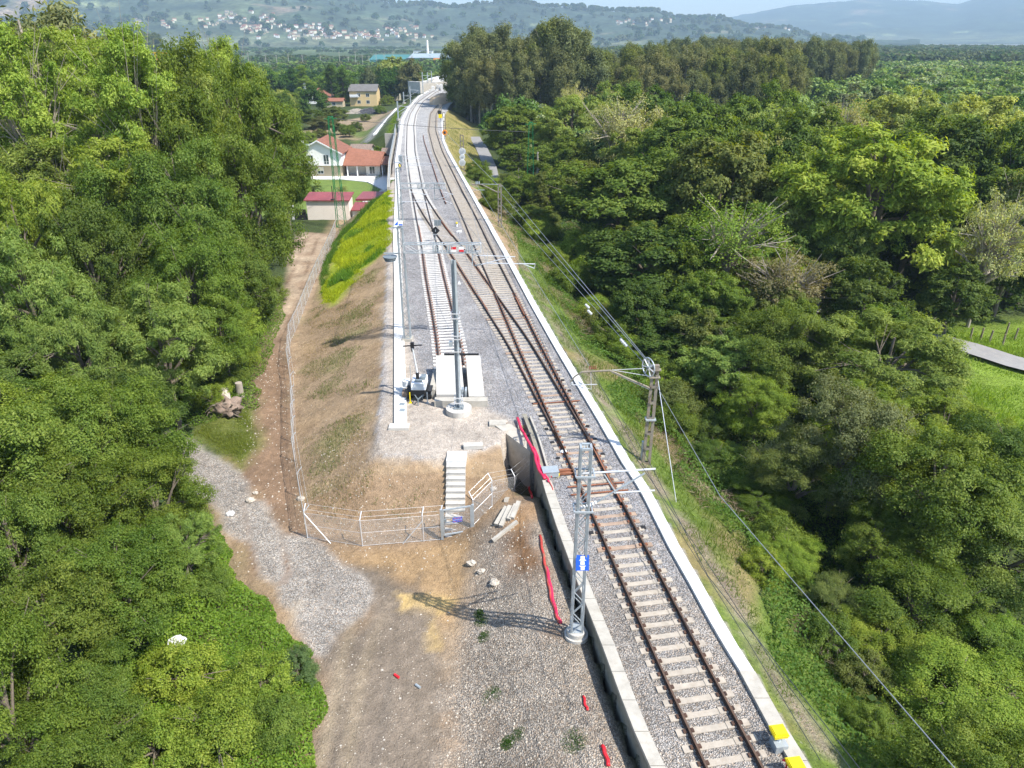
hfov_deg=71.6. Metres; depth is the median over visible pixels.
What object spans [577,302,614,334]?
bush
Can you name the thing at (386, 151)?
outbuilding
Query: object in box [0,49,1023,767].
ground
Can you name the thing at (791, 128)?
tree
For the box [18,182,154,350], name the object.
tree
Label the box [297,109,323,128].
tree
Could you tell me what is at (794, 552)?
tree
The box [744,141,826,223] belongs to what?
tree
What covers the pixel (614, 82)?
eucalyptus tree
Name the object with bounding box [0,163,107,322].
tree
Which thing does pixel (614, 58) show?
eucalyptus tree
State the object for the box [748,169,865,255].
tree
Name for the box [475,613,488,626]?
grass tuft
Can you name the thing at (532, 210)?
tree
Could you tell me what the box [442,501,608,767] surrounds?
gravel spread
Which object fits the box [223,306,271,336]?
bush
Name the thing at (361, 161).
house wing
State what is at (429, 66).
woodland
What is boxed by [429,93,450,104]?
spoil heap
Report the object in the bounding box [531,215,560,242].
bush
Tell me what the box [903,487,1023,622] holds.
tree
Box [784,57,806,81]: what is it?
eucalyptus tree
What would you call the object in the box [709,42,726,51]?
eucalyptus tree
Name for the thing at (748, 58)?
eucalyptus tree
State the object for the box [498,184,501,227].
catenary mast
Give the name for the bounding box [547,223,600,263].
bush
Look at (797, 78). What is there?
eucalyptus tree
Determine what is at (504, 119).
tree
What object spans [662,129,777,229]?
tree
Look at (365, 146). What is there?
outbuilding
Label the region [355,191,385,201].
roof
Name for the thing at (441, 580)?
embankment
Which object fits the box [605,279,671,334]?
tree
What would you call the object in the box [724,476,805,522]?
tree
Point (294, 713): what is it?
bush
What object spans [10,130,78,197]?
tree
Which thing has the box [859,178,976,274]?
tree
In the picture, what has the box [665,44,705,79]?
eucalyptus tree
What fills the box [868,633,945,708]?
bush
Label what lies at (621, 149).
tree
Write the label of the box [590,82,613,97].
eucalyptus tree
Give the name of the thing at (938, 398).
tree
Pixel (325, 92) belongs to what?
house
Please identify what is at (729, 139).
tree
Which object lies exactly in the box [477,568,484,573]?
rock
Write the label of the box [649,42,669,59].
eucalyptus tree
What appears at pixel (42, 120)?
tree
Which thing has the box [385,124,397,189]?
retaining wall
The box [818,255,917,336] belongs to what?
tree
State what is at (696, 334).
tree
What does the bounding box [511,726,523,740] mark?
grass tuft
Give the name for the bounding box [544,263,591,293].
bush
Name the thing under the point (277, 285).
bush
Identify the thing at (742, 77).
eucalyptus tree
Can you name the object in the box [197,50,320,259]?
tree
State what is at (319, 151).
house
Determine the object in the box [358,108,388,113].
stone heap
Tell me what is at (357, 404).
dry grass
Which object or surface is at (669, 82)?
eucalyptus tree
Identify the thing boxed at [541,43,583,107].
eucalyptus tree
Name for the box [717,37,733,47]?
eucalyptus tree
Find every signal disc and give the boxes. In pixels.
[459,148,465,154]
[459,159,465,165]
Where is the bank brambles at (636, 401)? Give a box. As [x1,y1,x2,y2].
[476,179,1023,767]
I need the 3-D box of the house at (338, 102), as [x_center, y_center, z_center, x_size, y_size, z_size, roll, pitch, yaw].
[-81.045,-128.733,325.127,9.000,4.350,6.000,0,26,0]
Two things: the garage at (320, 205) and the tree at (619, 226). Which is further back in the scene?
the garage at (320, 205)
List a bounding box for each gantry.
[396,167,445,222]
[396,226,480,341]
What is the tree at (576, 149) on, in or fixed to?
on the ground at (606, 727)
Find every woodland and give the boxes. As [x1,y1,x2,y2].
[0,0,866,46]
[187,59,445,77]
[595,44,1023,61]
[804,59,1023,109]
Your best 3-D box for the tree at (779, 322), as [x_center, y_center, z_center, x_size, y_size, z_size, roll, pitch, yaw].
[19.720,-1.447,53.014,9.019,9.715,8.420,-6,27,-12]
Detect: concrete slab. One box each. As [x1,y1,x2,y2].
[388,423,409,429]
[463,442,482,449]
[489,420,505,426]
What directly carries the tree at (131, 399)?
on the ground at (606, 727)
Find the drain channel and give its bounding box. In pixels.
[373,108,396,135]
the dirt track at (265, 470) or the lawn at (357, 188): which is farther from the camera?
the lawn at (357, 188)
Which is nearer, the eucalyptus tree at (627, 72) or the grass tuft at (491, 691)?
the grass tuft at (491, 691)
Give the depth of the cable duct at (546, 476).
38.43 m
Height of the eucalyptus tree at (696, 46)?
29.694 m
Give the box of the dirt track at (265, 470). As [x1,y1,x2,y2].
[224,232,334,544]
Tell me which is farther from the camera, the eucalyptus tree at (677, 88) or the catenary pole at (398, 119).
the eucalyptus tree at (677, 88)
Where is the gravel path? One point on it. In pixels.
(326, 601)
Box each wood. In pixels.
[219,65,429,112]
[475,89,1023,166]
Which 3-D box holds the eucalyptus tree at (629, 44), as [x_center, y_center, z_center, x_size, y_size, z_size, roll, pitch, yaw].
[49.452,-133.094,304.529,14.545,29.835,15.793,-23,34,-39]
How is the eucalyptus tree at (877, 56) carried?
on the ground at (606, 727)
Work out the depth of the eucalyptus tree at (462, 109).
237.04 m
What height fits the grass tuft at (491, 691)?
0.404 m
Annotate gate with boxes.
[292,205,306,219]
[440,504,473,539]
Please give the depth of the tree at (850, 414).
38.43 m
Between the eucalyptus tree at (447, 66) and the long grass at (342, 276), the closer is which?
the long grass at (342, 276)
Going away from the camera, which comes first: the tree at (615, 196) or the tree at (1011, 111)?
the tree at (615, 196)
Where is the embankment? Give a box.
[207,189,561,608]
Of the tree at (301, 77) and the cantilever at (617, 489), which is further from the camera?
the tree at (301, 77)
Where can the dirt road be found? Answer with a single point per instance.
(391, 600)
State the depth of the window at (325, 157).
151.30 m
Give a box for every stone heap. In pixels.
[345,108,360,113]
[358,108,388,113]
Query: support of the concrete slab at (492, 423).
on the sand platform at (433, 431)
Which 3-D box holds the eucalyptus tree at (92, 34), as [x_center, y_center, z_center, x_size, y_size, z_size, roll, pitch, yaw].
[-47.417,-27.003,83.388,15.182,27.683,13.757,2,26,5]
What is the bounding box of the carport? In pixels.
[381,156,388,175]
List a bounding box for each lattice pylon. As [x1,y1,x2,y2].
[326,116,346,226]
[525,122,535,174]
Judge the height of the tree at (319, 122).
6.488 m
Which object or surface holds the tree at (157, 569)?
on the ground at (606, 727)
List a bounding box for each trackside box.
[769,724,789,753]
[785,756,805,767]
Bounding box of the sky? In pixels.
[396,0,1023,45]
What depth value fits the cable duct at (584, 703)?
25.76 m
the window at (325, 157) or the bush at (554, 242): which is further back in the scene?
the window at (325, 157)
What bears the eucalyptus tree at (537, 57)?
on the ground at (606, 727)
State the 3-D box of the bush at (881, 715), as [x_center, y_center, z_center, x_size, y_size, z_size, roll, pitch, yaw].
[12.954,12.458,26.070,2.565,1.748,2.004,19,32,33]
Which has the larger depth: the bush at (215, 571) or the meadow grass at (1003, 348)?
the meadow grass at (1003, 348)
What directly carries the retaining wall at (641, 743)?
on the ground at (606, 727)
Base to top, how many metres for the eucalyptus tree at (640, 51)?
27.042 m
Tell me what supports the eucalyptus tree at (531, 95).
on the ground at (606, 727)
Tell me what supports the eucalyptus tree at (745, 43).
on the ground at (606, 727)
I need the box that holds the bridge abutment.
[408,78,446,93]
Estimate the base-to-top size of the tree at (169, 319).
11.539 m
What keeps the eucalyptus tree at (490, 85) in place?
on the ground at (606, 727)
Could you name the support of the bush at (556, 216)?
on the ground at (606, 727)
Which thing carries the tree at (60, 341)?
on the ground at (606, 727)
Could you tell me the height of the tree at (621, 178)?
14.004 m
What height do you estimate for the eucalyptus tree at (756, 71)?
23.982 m
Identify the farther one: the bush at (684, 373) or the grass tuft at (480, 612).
the bush at (684, 373)
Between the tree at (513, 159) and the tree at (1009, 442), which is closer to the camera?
the tree at (1009, 442)
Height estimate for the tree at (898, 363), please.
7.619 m
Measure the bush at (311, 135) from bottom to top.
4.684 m
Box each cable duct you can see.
[516,417,545,479]
[533,446,549,481]
[539,534,558,622]
[546,566,561,623]
[582,695,588,710]
[600,744,609,766]
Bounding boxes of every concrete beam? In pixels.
[492,520,518,541]
[494,506,506,525]
[499,505,511,527]
[506,503,514,520]
[510,501,520,519]
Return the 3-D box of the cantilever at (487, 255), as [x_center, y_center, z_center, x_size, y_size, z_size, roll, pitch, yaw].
[-0.615,-9.350,51.976,4.692,1.885,0.180,0,26,0]
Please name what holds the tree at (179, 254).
on the ground at (606, 727)
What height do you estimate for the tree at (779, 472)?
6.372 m
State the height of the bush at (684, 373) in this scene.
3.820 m
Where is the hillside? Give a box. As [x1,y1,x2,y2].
[0,0,919,49]
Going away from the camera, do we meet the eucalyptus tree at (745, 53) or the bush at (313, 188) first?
the bush at (313, 188)
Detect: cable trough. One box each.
[393,91,428,422]
[441,113,753,671]
[739,671,811,767]
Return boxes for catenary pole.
[396,101,407,120]
[422,72,428,93]
[446,259,471,418]
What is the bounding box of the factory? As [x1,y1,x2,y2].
[369,53,449,61]
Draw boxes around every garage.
[303,192,353,219]
[351,202,367,215]
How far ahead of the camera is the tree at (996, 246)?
69.31 m
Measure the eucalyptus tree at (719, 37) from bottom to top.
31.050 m
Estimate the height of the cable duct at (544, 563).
0.174 m
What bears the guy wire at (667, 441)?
attached to the catenary mast at (656, 368)
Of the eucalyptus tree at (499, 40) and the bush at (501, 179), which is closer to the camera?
the bush at (501, 179)
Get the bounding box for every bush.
[113,704,207,767]
[126,634,234,714]
[165,671,280,767]
[177,558,237,605]
[186,381,234,421]
[213,363,254,386]
[216,645,300,727]
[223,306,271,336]
[224,340,262,366]
[242,689,314,755]
[261,273,293,300]
[277,643,320,688]
[280,185,311,200]
[301,131,317,141]
[309,184,324,191]
[312,128,326,137]
[332,122,346,134]
[335,93,349,103]
[340,125,356,135]
[348,121,363,130]
[360,113,370,120]
[373,146,382,150]
[374,105,386,112]
[379,95,395,105]
[465,158,493,174]
[465,164,492,182]
[476,189,518,213]
[478,174,499,186]
[481,185,508,196]
[495,172,519,185]
[518,197,537,206]
[521,219,554,241]
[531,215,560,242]
[537,248,569,268]
[538,245,563,261]
[542,208,560,228]
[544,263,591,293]
[545,241,561,246]
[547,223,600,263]
[566,255,595,289]
[571,295,608,319]
[572,281,592,292]
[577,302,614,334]
[579,292,612,314]
[589,314,637,350]
[591,275,636,298]
[606,334,648,366]
[628,351,682,380]
[639,377,707,421]
[642,368,705,401]
[651,401,699,445]
[667,366,719,398]
[685,408,731,442]
[708,439,751,470]
[708,451,768,501]
[735,545,787,590]
[743,508,823,556]
[799,608,864,675]
[826,646,900,715]
[838,697,903,748]
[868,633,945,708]
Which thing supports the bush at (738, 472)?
on the trackside bank
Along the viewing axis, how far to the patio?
150.93 m
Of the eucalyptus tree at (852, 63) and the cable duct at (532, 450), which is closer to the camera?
the cable duct at (532, 450)
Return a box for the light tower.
[403,342,432,405]
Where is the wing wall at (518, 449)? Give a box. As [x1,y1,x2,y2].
[495,424,532,486]
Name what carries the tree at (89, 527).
on the ground at (606, 727)
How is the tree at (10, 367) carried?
on the ground at (606, 727)
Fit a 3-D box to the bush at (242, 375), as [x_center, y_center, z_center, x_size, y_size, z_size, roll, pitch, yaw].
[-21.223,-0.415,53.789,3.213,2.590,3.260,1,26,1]
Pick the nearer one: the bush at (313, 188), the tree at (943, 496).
the tree at (943, 496)
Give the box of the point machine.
[541,465,573,477]
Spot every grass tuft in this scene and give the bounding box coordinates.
[473,609,483,617]
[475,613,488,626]
[477,630,490,642]
[481,687,501,704]
[500,735,514,750]
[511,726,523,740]
[560,728,586,753]
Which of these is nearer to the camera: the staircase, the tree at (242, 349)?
the staircase
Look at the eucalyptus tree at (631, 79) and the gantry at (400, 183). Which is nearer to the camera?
the gantry at (400, 183)
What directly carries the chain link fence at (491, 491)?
on the embankment
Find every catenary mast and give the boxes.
[460,135,464,170]
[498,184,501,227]
[564,443,595,644]
[640,357,660,464]
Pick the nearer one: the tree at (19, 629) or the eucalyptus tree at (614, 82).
the tree at (19, 629)
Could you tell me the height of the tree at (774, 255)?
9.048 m
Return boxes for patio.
[311,171,387,189]
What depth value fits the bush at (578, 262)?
80.03 m
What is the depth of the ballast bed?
35.92 m
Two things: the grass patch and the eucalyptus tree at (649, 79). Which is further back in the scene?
the eucalyptus tree at (649, 79)
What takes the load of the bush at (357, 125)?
on the ground at (606, 727)
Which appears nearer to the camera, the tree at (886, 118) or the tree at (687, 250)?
the tree at (687, 250)
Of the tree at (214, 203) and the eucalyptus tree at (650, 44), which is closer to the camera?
the tree at (214, 203)
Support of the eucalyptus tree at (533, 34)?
on the ground at (606, 727)
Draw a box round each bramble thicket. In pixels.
[83,525,328,767]
[145,301,285,429]
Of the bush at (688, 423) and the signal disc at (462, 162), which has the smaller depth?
the bush at (688, 423)
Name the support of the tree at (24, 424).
on the ground at (606, 727)
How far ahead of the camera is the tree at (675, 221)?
76.05 m
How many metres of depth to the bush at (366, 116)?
259.61 m
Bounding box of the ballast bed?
[382,90,787,767]
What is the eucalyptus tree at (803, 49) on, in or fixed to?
on the ground at (606, 727)
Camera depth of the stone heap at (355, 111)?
292.61 m
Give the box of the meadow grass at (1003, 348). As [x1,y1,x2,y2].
[942,319,1023,432]
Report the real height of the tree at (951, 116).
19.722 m
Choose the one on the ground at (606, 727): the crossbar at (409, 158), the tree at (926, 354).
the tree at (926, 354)
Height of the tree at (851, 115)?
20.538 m
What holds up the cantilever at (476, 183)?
attached to the catenary mast at (500, 191)
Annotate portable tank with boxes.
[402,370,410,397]
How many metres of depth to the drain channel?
219.47 m
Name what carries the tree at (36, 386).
on the ground at (606, 727)
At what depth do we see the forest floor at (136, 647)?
37.57 m
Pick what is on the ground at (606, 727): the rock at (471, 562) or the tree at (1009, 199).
the tree at (1009, 199)
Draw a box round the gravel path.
[164,428,368,650]
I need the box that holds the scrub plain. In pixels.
[151,46,612,63]
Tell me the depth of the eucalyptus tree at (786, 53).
255.24 m
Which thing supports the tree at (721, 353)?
on the ground at (606, 727)
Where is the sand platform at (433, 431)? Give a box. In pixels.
[376,163,516,464]
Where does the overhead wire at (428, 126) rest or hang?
attached to the lattice pylon at (336, 157)
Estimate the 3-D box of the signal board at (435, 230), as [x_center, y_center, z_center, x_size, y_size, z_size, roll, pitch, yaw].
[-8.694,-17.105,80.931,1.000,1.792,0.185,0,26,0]
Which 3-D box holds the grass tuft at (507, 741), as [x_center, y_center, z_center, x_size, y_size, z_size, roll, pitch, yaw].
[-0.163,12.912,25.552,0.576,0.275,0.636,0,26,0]
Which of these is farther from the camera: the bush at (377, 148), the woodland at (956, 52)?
the woodland at (956, 52)
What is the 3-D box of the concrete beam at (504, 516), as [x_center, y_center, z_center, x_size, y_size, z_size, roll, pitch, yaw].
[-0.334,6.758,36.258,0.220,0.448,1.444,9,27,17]
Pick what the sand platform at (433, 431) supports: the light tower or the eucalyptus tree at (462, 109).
the light tower
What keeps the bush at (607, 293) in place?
on the ground at (606, 727)
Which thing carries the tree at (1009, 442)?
on the ground at (606, 727)
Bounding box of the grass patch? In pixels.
[192,408,259,468]
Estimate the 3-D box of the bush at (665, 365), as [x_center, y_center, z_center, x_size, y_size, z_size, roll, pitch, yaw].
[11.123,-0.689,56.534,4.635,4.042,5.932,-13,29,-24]
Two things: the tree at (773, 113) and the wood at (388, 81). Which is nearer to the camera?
the tree at (773, 113)
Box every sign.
[391,221,403,228]
[453,516,461,522]
[576,555,588,570]
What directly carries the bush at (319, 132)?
on the ground at (606, 727)
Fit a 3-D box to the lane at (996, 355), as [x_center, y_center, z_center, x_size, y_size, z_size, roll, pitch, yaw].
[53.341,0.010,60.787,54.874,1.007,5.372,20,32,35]
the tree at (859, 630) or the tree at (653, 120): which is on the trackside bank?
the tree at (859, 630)
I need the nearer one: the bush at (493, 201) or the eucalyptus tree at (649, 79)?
the bush at (493, 201)
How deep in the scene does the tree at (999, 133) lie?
86.80 m
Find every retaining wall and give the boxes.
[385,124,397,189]
[522,414,665,767]
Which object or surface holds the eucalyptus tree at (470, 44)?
on the ground at (606, 727)
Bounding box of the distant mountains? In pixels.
[732,0,1023,43]
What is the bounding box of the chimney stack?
[426,40,428,52]
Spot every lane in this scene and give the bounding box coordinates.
[471,137,516,214]
[816,303,1023,369]
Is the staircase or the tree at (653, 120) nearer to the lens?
the staircase
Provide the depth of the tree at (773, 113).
119.50 m
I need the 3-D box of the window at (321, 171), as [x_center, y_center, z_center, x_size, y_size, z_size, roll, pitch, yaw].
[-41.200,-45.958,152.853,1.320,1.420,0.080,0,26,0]
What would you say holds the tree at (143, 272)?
on the ground at (606, 727)
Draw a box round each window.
[317,167,323,173]
[323,155,329,164]
[369,166,374,173]
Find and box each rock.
[226,511,234,515]
[246,497,254,502]
[296,496,304,500]
[466,559,475,566]
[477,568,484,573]
[490,578,498,585]
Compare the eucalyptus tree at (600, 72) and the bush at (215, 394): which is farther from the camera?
the eucalyptus tree at (600, 72)
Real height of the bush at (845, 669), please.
2.333 m
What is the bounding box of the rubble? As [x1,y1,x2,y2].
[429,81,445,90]
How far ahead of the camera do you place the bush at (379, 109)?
289.19 m
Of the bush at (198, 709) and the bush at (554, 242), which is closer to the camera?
the bush at (198, 709)
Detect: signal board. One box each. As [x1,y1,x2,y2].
[431,226,439,240]
[434,220,440,227]
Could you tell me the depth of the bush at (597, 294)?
69.86 m
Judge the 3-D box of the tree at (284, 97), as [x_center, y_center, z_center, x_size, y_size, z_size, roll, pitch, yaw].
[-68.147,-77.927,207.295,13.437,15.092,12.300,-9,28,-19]
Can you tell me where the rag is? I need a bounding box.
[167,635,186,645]
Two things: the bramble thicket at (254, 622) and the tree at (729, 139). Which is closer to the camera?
the bramble thicket at (254, 622)
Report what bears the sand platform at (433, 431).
on the embankment
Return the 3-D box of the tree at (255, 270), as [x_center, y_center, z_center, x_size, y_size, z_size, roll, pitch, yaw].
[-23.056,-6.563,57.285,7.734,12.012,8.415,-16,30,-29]
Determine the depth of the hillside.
2674.72 m
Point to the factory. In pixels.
(429, 56)
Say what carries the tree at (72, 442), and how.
on the ground at (606, 727)
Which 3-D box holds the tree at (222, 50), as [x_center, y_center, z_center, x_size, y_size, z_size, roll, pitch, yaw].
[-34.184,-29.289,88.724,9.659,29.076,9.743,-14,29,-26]
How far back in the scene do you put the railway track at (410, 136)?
75.86 m
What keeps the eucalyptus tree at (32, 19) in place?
on the ground at (606, 727)
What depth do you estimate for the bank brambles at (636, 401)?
38.10 m
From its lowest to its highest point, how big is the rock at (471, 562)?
0.323 m
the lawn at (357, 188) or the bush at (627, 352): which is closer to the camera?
the bush at (627, 352)
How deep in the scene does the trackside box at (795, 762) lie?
22.16 m
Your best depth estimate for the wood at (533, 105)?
175.37 m
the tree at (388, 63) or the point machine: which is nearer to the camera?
the point machine
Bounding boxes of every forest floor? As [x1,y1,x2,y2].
[0,223,262,767]
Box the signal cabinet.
[398,155,402,163]
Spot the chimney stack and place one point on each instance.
(427, 49)
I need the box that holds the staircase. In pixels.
[445,451,466,536]
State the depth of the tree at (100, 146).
56.13 m
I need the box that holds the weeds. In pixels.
[301,270,438,525]
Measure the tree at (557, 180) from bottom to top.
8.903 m
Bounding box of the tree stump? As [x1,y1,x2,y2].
[235,381,244,397]
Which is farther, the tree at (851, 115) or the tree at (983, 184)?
the tree at (851, 115)
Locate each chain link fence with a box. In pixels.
[286,219,336,543]
[303,503,442,546]
[469,461,528,523]
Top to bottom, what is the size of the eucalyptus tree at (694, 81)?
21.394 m
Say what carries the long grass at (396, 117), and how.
on the ground at (606, 727)
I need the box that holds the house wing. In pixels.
[343,148,387,175]
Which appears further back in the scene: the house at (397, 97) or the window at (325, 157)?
the house at (397, 97)
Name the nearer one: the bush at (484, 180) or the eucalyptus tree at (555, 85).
the bush at (484, 180)
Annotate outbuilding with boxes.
[350,144,374,149]
[381,148,390,157]
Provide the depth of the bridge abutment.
310.05 m
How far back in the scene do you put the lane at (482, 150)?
168.41 m
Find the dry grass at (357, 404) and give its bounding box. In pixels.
[297,267,382,525]
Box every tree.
[0,0,104,137]
[0,19,97,180]
[0,128,105,228]
[0,131,25,173]
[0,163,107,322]
[0,220,120,363]
[0,318,51,386]
[0,342,54,399]
[0,368,86,490]
[0,372,95,456]
[0,394,115,587]
[0,437,156,589]
[0,485,94,633]
[0,558,131,711]
[0,599,111,767]
[0,681,153,767]
[4,390,161,528]
[5,0,98,76]
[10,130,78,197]
[14,633,146,767]
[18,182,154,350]
[20,298,136,389]
[22,24,122,151]
[28,132,170,223]
[32,510,198,661]
[46,22,111,136]
[47,370,205,512]
[59,0,184,171]
[62,150,194,281]
[68,368,191,465]
[80,278,234,429]
[89,440,218,548]
[93,26,257,237]
[98,266,192,334]
[116,130,257,335]
[122,216,253,380]
[137,31,166,51]
[147,56,230,174]
[148,349,189,391]
[153,509,227,583]
[178,226,282,324]
[182,126,308,309]
[187,291,258,385]
[196,19,258,128]
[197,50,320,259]
[251,108,311,230]
[268,89,299,119]
[273,89,296,113]
[277,88,301,111]
[293,65,316,93]
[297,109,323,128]
[305,116,340,130]
[318,64,346,97]
[321,106,349,121]
[331,68,352,98]
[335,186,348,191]
[376,55,406,73]
[393,57,423,98]
[436,39,460,104]
[446,22,493,122]
[447,27,487,122]
[452,89,484,120]
[461,50,488,123]
[466,22,496,115]
[473,51,509,110]
[478,103,550,165]
[481,12,516,62]
[494,48,534,103]
[496,138,553,174]
[502,171,533,206]
[510,33,537,65]
[510,204,557,228]
[512,68,533,101]
[521,17,562,82]
[522,18,556,45]
[524,164,565,207]
[524,172,552,218]
[525,42,554,107]
[528,159,604,198]
[529,93,611,148]
[538,134,595,169]
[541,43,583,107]
[542,5,593,94]
[549,154,683,242]
[560,82,590,113]
[577,45,613,98]
[579,90,661,165]
[579,220,719,292]
[582,79,628,165]
[589,48,614,89]
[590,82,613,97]
[596,79,675,184]
[598,126,682,171]
[604,49,621,65]
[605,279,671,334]
[609,70,618,89]
[609,189,634,217]
[613,43,645,69]
[613,58,643,91]
[613,220,657,271]
[615,48,639,78]
[615,64,638,91]
[618,40,631,57]
[621,75,643,101]
[627,309,716,363]
[628,102,740,162]
[631,38,668,75]
[635,65,668,99]
[635,129,731,222]
[636,50,681,97]
[641,113,676,129]
[643,39,670,57]
[644,212,703,292]
[645,236,721,300]
[647,104,672,128]
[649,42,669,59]
[656,277,760,330]
[658,38,671,46]
[658,75,690,101]
[659,307,729,370]
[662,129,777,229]
[664,42,680,58]
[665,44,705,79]
[665,90,733,128]
[666,73,683,85]
[668,269,754,329]
[673,325,785,407]
[674,191,797,279]
[675,35,691,53]
[681,40,711,56]
[681,68,711,97]
[683,437,748,485]
[690,47,724,76]
[690,71,711,89]
[696,35,713,47]
[701,53,733,103]
[708,371,801,446]
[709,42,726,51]
[709,45,738,62]
[709,70,732,109]
[710,91,777,145]
[711,34,734,46]
[712,124,774,223]
[716,229,765,282]
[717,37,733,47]
[722,117,842,210]
[724,300,852,392]
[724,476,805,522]
[726,56,762,104]
[726,243,807,295]
[727,53,737,66]
[730,37,757,52]
[732,48,762,69]
[732,243,844,318]
[733,48,752,60]
[740,423,849,521]
[743,314,834,386]
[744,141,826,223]
[746,47,754,54]
[746,369,922,516]
[747,102,793,128]
[747,278,821,314]
[748,78,808,123]
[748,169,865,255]
[750,53,788,104]
[751,531,827,586]
[752,37,776,53]
[753,224,821,279]
[754,35,798,62]
[754,54,780,75]
[756,297,821,334]
[760,117,978,301]
[770,102,860,146]
[775,132,790,145]
[776,38,789,52]
[781,123,850,188]
[783,47,808,69]
[784,31,802,53]
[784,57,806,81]
[784,74,798,92]
[785,61,806,93]
[789,305,987,426]
[790,51,815,95]
[796,568,886,637]
[800,377,916,442]
[801,35,828,77]
[801,42,820,76]
[805,214,887,283]
[814,95,871,127]
[818,41,846,81]
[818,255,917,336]
[821,40,847,70]
[821,422,1023,573]
[822,602,938,695]
[824,38,840,44]
[827,406,973,512]
[829,120,872,146]
[832,498,930,584]
[834,316,912,383]
[838,42,860,79]
[842,107,904,135]
[845,300,932,344]
[846,38,877,80]
[850,541,1021,657]
[851,39,871,75]
[852,41,876,78]
[855,84,953,131]
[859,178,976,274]
[861,105,999,265]
[862,628,1023,767]
[864,41,880,78]
[869,697,1023,767]
[888,109,985,140]
[888,124,941,150]
[902,383,1020,472]
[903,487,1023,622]
[907,261,1001,333]
[930,235,1005,305]
[931,694,1023,766]
[932,114,1015,187]
[933,600,1023,696]
[935,92,1023,135]
[935,185,1023,327]
[940,404,1023,532]
[953,245,1023,316]
[960,117,1023,235]
[961,163,1023,299]
[976,167,1023,294]
[1002,104,1022,122]
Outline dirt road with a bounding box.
[312,566,449,767]
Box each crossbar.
[404,156,419,169]
[407,162,431,175]
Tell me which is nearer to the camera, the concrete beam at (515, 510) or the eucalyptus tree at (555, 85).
the concrete beam at (515, 510)
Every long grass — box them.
[318,180,393,293]
[319,190,394,304]
[321,192,391,287]
[372,104,405,180]
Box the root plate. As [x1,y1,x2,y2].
[205,387,243,417]
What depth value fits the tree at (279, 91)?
229.90 m
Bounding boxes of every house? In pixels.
[300,134,351,175]
[303,83,330,103]
[325,98,345,106]
[348,84,380,105]
[380,91,401,100]
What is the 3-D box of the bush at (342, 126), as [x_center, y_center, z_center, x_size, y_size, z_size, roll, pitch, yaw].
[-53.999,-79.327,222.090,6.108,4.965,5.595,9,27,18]
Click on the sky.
(731, 8)
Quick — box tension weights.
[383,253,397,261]
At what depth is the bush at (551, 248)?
85.13 m
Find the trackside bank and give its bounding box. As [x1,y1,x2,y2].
[443,106,935,767]
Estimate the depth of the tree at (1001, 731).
26.11 m
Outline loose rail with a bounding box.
[423,135,445,203]
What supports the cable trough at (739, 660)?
on the ballast bed
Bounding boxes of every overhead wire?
[340,119,521,131]
[399,119,403,226]
[410,96,495,259]
[432,96,485,260]
[453,140,499,186]
[477,186,588,365]
[501,204,645,364]
[502,185,652,366]
[502,194,649,364]
[515,257,849,767]
[535,264,819,759]
[592,374,859,767]
[657,387,954,767]
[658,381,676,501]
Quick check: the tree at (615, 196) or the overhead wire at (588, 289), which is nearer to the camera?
the overhead wire at (588, 289)
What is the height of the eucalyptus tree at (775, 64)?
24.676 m
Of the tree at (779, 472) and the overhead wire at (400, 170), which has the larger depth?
the overhead wire at (400, 170)
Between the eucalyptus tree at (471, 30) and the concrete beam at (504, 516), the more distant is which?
the eucalyptus tree at (471, 30)
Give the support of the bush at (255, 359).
on the ground at (606, 727)
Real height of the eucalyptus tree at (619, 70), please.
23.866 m
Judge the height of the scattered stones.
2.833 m
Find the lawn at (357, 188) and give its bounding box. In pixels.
[225,180,379,216]
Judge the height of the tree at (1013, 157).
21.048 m
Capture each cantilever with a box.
[400,191,426,203]
[434,184,452,203]
[471,181,497,192]
[472,243,534,268]
[570,365,650,388]
[580,468,655,509]
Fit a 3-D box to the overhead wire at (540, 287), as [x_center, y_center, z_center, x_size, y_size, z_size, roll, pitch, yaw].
[-0.137,-12.771,62.744,0.033,0.506,56.224,-4,26,-8]
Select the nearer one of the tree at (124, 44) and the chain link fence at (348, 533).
the chain link fence at (348, 533)
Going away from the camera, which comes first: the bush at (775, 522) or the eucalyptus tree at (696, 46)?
the bush at (775, 522)
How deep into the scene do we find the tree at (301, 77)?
341.20 m
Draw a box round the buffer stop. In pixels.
[430,353,487,406]
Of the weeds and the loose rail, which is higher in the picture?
the loose rail
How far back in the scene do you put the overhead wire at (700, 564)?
22.16 m
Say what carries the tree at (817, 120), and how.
on the ground at (606, 727)
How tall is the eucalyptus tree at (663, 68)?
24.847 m
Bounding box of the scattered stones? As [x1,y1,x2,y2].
[231,335,598,767]
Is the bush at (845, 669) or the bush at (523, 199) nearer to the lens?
the bush at (845, 669)
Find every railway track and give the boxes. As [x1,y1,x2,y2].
[405,89,467,368]
[410,186,595,455]
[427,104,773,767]
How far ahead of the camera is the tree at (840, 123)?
112.50 m
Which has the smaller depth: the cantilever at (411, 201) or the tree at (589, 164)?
the cantilever at (411, 201)

